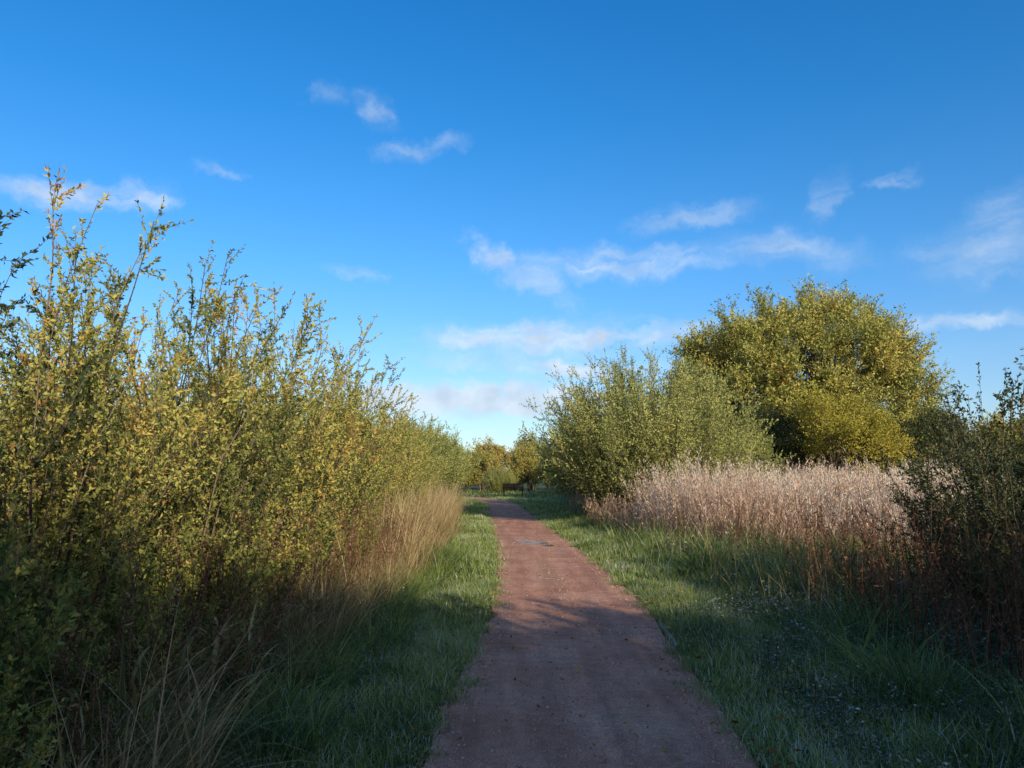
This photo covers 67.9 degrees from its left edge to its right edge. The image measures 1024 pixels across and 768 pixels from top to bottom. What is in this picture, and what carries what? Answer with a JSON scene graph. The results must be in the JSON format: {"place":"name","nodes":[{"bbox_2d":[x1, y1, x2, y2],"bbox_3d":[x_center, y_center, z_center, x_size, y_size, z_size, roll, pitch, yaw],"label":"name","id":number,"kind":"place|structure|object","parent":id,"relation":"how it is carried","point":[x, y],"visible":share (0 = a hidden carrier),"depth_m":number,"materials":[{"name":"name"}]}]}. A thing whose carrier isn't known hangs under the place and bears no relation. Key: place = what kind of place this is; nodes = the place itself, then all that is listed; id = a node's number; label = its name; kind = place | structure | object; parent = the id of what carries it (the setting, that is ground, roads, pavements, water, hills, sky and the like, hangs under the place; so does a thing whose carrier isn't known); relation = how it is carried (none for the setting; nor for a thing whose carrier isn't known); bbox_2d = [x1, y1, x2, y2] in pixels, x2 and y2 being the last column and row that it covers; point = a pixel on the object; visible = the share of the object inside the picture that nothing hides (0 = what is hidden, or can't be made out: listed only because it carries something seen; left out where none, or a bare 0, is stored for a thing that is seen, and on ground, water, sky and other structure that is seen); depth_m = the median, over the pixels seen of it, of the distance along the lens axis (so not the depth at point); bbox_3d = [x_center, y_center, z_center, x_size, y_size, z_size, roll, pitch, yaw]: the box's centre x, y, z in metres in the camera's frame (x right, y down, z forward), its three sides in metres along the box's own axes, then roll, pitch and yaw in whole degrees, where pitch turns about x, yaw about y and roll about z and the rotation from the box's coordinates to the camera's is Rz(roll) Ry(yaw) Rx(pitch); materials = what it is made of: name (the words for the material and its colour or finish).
{"place":"outdoors","nodes":[
{"label":"outdoors","id":0,"kind":"place"},
{"bbox_2d":[0,480,1023,767],"bbox_3d":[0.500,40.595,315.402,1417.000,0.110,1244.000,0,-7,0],"label":"ground","id":1,"kind":"structure","parent":0,"point":[540,488],"depth_m":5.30,"materials":[{"name":"green plant"}]},
{"bbox_2d":[0,589,72,766],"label":"willow sapling","id":2,"kind":"object","parent":1,"relation":"on","point":[25,636],"visible":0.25,"depth_m":3.66,"materials":[{"name":"green plant"}]},
{"bbox_2d":[0,655,83,767],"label":"willow sapling","id":3,"kind":"object","parent":1,"relation":"on","point":[38,731],"visible":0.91,"depth_m":3.03,"materials":[{"name":"green plant"}]},
{"bbox_2d":[0,297,84,533],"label":"willow shrub","id":4,"kind":"object","parent":1,"relation":"on","point":[11,386],"visible":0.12,"depth_m":6.28,"materials":[{"name":"green plant"}]},
{"bbox_2d":[0,501,112,767],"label":"willow sapling","id":5,"kind":"object","parent":1,"relation":"on","point":[56,609],"visible":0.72,"depth_m":3.49,"materials":[{"name":"green plant"}]},
{"bbox_2d":[0,208,124,538],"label":"willow shrub","id":6,"kind":"object","parent":1,"relation":"on","point":[77,390],"visible":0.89,"depth_m":4.50,"materials":[{"name":"green plant"}]},
{"bbox_2d":[1,527,185,719],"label":"willow sapling","id":7,"kind":"object","parent":1,"relation":"on","point":[108,604],"visible":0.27,"depth_m":4.76,"materials":[{"name":"green plant"}]},
{"bbox_2d":[0,559,189,762],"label":"willow sapling","id":8,"kind":"object","parent":1,"relation":"on","point":[95,581],"visible":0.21,"depth_m":4.62,"materials":[{"name":"green plant"}]},
{"bbox_2d":[30,645,165,767],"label":"willow sapling","id":9,"kind":"object","parent":1,"relation":"on","point":[114,688],"visible":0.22,"depth_m":3.89,"materials":[{"name":"green plant"}]},
{"bbox_2d":[0,165,242,686],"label":"willow shrub","id":10,"kind":"object","parent":1,"relation":"on","point":[64,516],"visible":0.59,"depth_m":5.12,"materials":[{"name":"green plant"}]},
{"bbox_2d":[0,260,255,580],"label":"willow shrub","id":11,"kind":"object","parent":1,"relation":"on","point":[173,318],"visible":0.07,"depth_m":9.52,"materials":[{"name":"green plant"}]},
{"bbox_2d":[0,239,322,662],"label":"willow shrub","id":12,"kind":"object","parent":1,"relation":"on","point":[275,438],"visible":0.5,"depth_m":6.87,"materials":[{"name":"green plant"}]},
{"bbox_2d":[80,494,291,679],"bbox_3d":[-2.708,1.661,6.213,1.519,1.536,1.509,-2,-7,15],"label":"willow sapling","id":13,"kind":"object","parent":1,"relation":"on","point":[267,572],"visible":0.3,"depth_m":6.13,"materials":[{"name":"green plant"}]},
{"bbox_2d":[99,331,294,545],"bbox_3d":[-5.814,1.164,13.428,3.430,4.311,3.705,-3,-8,21],"label":"willow shrub","id":14,"kind":"object","parent":1,"relation":"on","point":[215,408],"visible":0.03,"depth_m":13.51,"materials":[{"name":"green plant"}]},
{"bbox_2d":[13,272,382,603],"bbox_3d":[-3.418,0.668,8.687,3.879,4.188,3.810,7,-10,-43],"label":"willow shrub","id":15,"kind":"object","parent":1,"relation":"on","point":[333,475],"visible":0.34,"depth_m":8.30,"materials":[{"name":"green plant"}]},
{"bbox_2d":[150,598,263,708],"bbox_3d":[-2.204,1.921,5.386,0.750,0.764,0.756,-5,-9,36],"label":"willow sapling","id":16,"kind":"object","parent":1,"relation":"on","point":[202,662],"visible":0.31,"depth_m":5.41,"materials":[{"name":"green plant"}]},
{"bbox_2d":[146,558,269,676],"bbox_3d":[-2.483,1.918,6.230,0.982,0.993,0.976,3,-8,-22],"label":"willow sapling","id":17,"kind":"object","parent":1,"relation":"on","point":[196,580],"visible":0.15,"depth_m":6.13,"materials":[{"name":"green plant"}]},
{"bbox_2d":[144,495,297,646],"bbox_3d":[-2.651,1.784,7.092,1.479,1.506,1.489,-1,-7,11],"label":"willow sapling","id":18,"kind":"object","parent":1,"relation":"on","point":[252,549],"visible":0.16,"depth_m":6.86,"materials":[{"name":"green plant"}]},
{"bbox_2d":[211,478,341,608],"bbox_3d":[-2.792,1.919,8.783,1.634,1.664,1.646,2,-7,-19],"label":"willow sapling","id":19,"kind":"object","parent":1,"relation":"on","point":[324,526],"visible":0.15,"depth_m":8.61,"materials":[{"name":"green plant"}]},
{"bbox_2d":[234,371,330,495],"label":"willow shrub","id":20,"kind":"object","parent":1,"relation":"on","point":[279,413],"visible":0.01,"depth_m":17.71,"materials":[{"name":"green plant"}]},
{"bbox_2d":[158,281,414,560],"bbox_3d":[-3.253,0.799,10.639,3.611,4.390,4.037,2,-7,-16],"label":"willow shrub","id":21,"kind":"object","parent":1,"relation":"on","point":[349,405],"visible":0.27,"depth_m":10.47,"materials":[{"name":"green plant"}]},
{"bbox_2d":[278,520,325,598],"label":"willow sapling","id":22,"kind":"object","parent":1,"relation":"on","point":[310,554],"visible":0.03,"depth_m":9.68,"materials":[{"name":"green plant"}]},
{"bbox_2d":[210,341,420,548],"bbox_3d":[-3.457,1.257,12.879,3.168,3.983,3.423,-7,-10,44],"label":"willow shrub","id":23,"kind":"object","parent":1,"relation":"on","point":[392,472],"visible":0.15,"depth_m":12.78,"materials":[{"name":"green plant"}]},
{"bbox_2d":[302,512,371,590],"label":"willow sapling","id":24,"kind":"object","parent":1,"relation":"on","point":[359,529],"visible":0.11,"depth_m":10.80,"materials":[{"name":"green plant"}]},
{"bbox_2d":[257,372,427,534],"bbox_3d":[-3.362,1.622,15.117,3.511,3.860,3.575,3,-8,-24],"label":"willow shrub","id":25,"kind":"object","parent":1,"relation":"on","point":[387,448],"visible":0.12,"depth_m":15.05,"materials":[{"name":"green plant"}]},
{"bbox_2d":[320,502,383,577],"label":"willow sapling","id":26,"kind":"object","parent":1,"relation":"on","point":[364,548],"visible":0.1,"depth_m":12.01,"materials":[{"name":"green plant"}]},
{"bbox_2d":[333,500,388,565],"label":"willow sapling","id":27,"kind":"object","parent":1,"relation":"on","point":[370,526],"visible":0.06,"depth_m":13.63,"materials":[{"name":"green plant"}]},
{"bbox_2d":[297,382,443,525],"bbox_3d":[-3.466,1.849,17.448,3.642,3.960,3.257,0,-7,2],"label":"willow shrub","id":28,"kind":"object","parent":1,"relation":"on","point":[406,473],"visible":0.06,"depth_m":17.71,"materials":[{"name":"green plant"}]},
{"bbox_2d":[339,409,447,517],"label":"willow shrub","id":29,"kind":"object","parent":1,"relation":"on","point":[416,465],"visible":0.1,"depth_m":20.13,"materials":[{"name":"green plant"}]},
{"bbox_2d":[369,411,441,503],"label":"willow shrub","id":30,"kind":"object","parent":1,"relation":"on","point":[419,451],"depth_m":26.02,"materials":[{"name":"green plant"}]},
{"bbox_2d":[369,410,450,518],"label":"willow shrub","id":31,"kind":"object","parent":1,"relation":"on","point":[432,435],"visible":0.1,"depth_m":22.87,"materials":[{"name":"green plant"}]},
{"bbox_2d":[362,405,460,500],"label":"sallow bush","id":32,"kind":"object","parent":1,"relation":"on","point":[432,453],"visible":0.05,"depth_m":32.77,"materials":[{"name":"green plant"}]},
{"bbox_2d":[396,420,474,500],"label":"sallow bush","id":33,"kind":"object","parent":1,"relation":"on","point":[451,467],"visible":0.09,"depth_m":38.41,"materials":[{"name":"green plant"}]},
{"bbox_2d":[388,413,483,491],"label":"sallow bush","id":34,"kind":"object","parent":1,"relation":"on","point":[442,437],"visible":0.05,"depth_m":45.49,"materials":[{"name":"green plant"}]},
{"bbox_2d":[4,489,958,575],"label":"meadow grass","id":35,"kind":"structure","parent":1,"relation":"on","point":[520,494],"depth_m":56.73,"materials":[{"name":"green plant"}]},
{"bbox_2d":[0,473,997,767],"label":"dry grass","id":36,"kind":"structure","parent":1,"relation":"on","point":[440,513],"depth_m":5.49,"materials":[{"name":"beige plant"}]},
{"bbox_2d":[479,465,519,492],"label":"sallow bush","id":37,"kind":"object","parent":1,"relation":"on","point":[498,480],"visible":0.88,"depth_m":78.67,"materials":[{"name":"green plant"}]},
{"bbox_2d":[0,492,1023,767],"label":"dead stems","id":38,"kind":"object","parent":1,"relation":"on","point":[900,568],"visible":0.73,"depth_m":6.27,"materials":[{"name":"brown plant"}]},
{"bbox_2d":[0,382,1023,507],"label":"distant trees","id":39,"kind":"object","parent":1,"relation":"on","point":[520,461],"visible":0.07,"depth_m":89.66,"materials":[{"name":"green plant"}]},
{"bbox_2d":[503,483,523,496],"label":"park bench","id":40,"kind":"object","parent":1,"relation":"on","point":[513,486],"visible":0.87,"depth_m":61.73,"materials":[{"name":"brown wood"}]},
{"bbox_2d":[12,511,1023,767],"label":"tussock grass","id":41,"kind":"structure","parent":1,"relation":"on","point":[414,591],"depth_m":5.91,"materials":[{"name":"green plant"}]},
{"bbox_2d":[69,525,1023,767],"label":"herbs","id":42,"kind":"object","parent":1,"relation":"on","point":[824,695],"visible":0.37,"depth_m":5.92,"materials":[{"name":"green plant"}]},
{"bbox_2d":[536,435,574,504],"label":"sallow bush","id":43,"kind":"object","parent":1,"relation":"on","point":[548,477],"visible":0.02,"depth_m":43.45,"materials":[{"name":"green plant"}]},
{"bbox_2d":[536,389,670,509],"bbox_3d":[4.857,3.325,35.643,8.147,6.302,7.947,-5,-8,32],"label":"sallow bush","id":44,"kind":"object","parent":1,"relation":"on","point":[558,478],"visible":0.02,"depth_m":35.16,"materials":[{"name":"green plant"}]},
{"bbox_2d":[513,340,778,515],"bbox_3d":[4.939,2.002,27.586,9.962,7.114,8.729,3,-8,-24],"label":"sallow bush","id":45,"kind":"object","parent":1,"relation":"on","point":[607,450],"visible":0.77,"depth_m":25.96,"materials":[{"name":"green plant"}]},
{"bbox_2d":[659,622,677,646],"bbox_3d":[1.594,2.575,7.742,0.024,0.090,1.203,0,-7,3],"label":"path edging","id":46,"kind":"object","parent":1,"relation":"on","point":[668,634],"visible":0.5,"depth_m":7.75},
{"bbox_2d":[658,411,795,496],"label":"sallow bush","id":47,"kind":"object","parent":1,"relation":"on","point":[766,449],"visible":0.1,"depth_m":31.30,"materials":[{"name":"green plant"}]},
{"bbox_2d":[722,398,814,478],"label":"alder tree","id":48,"kind":"object","parent":1,"relation":"on","point":[779,431],"visible":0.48,"depth_m":35.53,"materials":[{"name":"green plant"}]},
{"bbox_2d":[564,443,1022,556],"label":"reed bed","id":49,"kind":"object","parent":1,"relation":"on","point":[774,492],"visible":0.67,"depth_m":18.10,"materials":[{"name":"beige plant"}]},
{"bbox_2d":[655,273,969,485],"bbox_3d":[15.486,0.572,43.209,17.941,12.972,17.367,2,-7,-17],"label":"willow tree","id":50,"kind":"object","parent":1,"relation":"on","point":[752,355],"visible":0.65,"depth_m":38.86,"materials":[{"name":"green plant"}]},
{"bbox_2d":[784,380,923,487],"bbox_3d":[15.293,2.842,33.957,5.919,6.125,5.333,4,-8,-29],"label":"yellow willow tree","id":51,"kind":"object","parent":1,"relation":"on","point":[863,437],"visible":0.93,"depth_m":33.34,"materials":[{"name":"green plant"}]},
{"bbox_2d":[886,401,989,478],"bbox_3d":[19.049,3.387,34.934,4.886,5.218,5.607,-1,-7,9],"label":"alder tree","id":52,"kind":"object","parent":1,"relation":"on","point":[915,432],"visible":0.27,"depth_m":34.85,"materials":[{"name":"green plant"}]},
{"bbox_2d":[870,417,1023,594],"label":"sallow shrub","id":53,"kind":"object","parent":1,"relation":"on","point":[924,490],"visible":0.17,"depth_m":9.64,"materials":[{"name":"green plant"}]},
{"bbox_2d":[887,362,1023,567],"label":"sallow shrub","id":54,"kind":"object","parent":1,"relation":"on","point":[965,438],"visible":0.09,"depth_m":10.48,"materials":[{"name":"green plant"}]},
{"bbox_2d":[896,357,1023,626],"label":"sallow shrub","id":55,"kind":"object","parent":1,"relation":"on","point":[956,477],"visible":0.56,"depth_m":8.15,"materials":[{"name":"green plant"}]},
{"bbox_2d":[932,346,1023,530],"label":"sallow shrub","id":56,"kind":"object","parent":1,"relation":"on","point":[1004,456],"visible":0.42,"depth_m":8.31,"materials":[{"name":"green plant"}]},
{"bbox_2d":[934,445,1023,634],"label":"sallow shrub","id":57,"kind":"object","parent":1,"relation":"on","point":[983,527],"visible":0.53,"depth_m":7.26,"materials":[{"name":"green plant"}]},
{"bbox_2d":[950,463,1023,625],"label":"sallow shrub","id":58,"kind":"object","parent":1,"relation":"on","point":[1001,548],"visible":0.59,"depth_m":6.32,"materials":[{"name":"green plant"}]},
{"bbox_2d":[0,0,1023,477],"label":"sky","id":59,"kind":"structure","parent":0,"point":[515,190],"materials":[{"name":"blue"}]},
{"bbox_2d":[403,496,770,767],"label":"gravel path","id":60,"kind":"structure","parent":0,"point":[507,517],"depth_m":5.86,"materials":[{"name":"brown gravel"}]},
{"bbox_2d":[516,540,553,545],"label":"puddle","id":61,"kind":"object","parent":60,"relation":"on","point":[534,542],"visible":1,"depth_m":18.68,"materials":[{"name":"grey liquid"}]},
{"bbox_2d":[208,524,1013,767],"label":"fallen leaves","id":62,"kind":"object","parent":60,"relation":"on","point":[771,750],"visible":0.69,"depth_m":6.29,"materials":[{"name":"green plant"}]}
]}

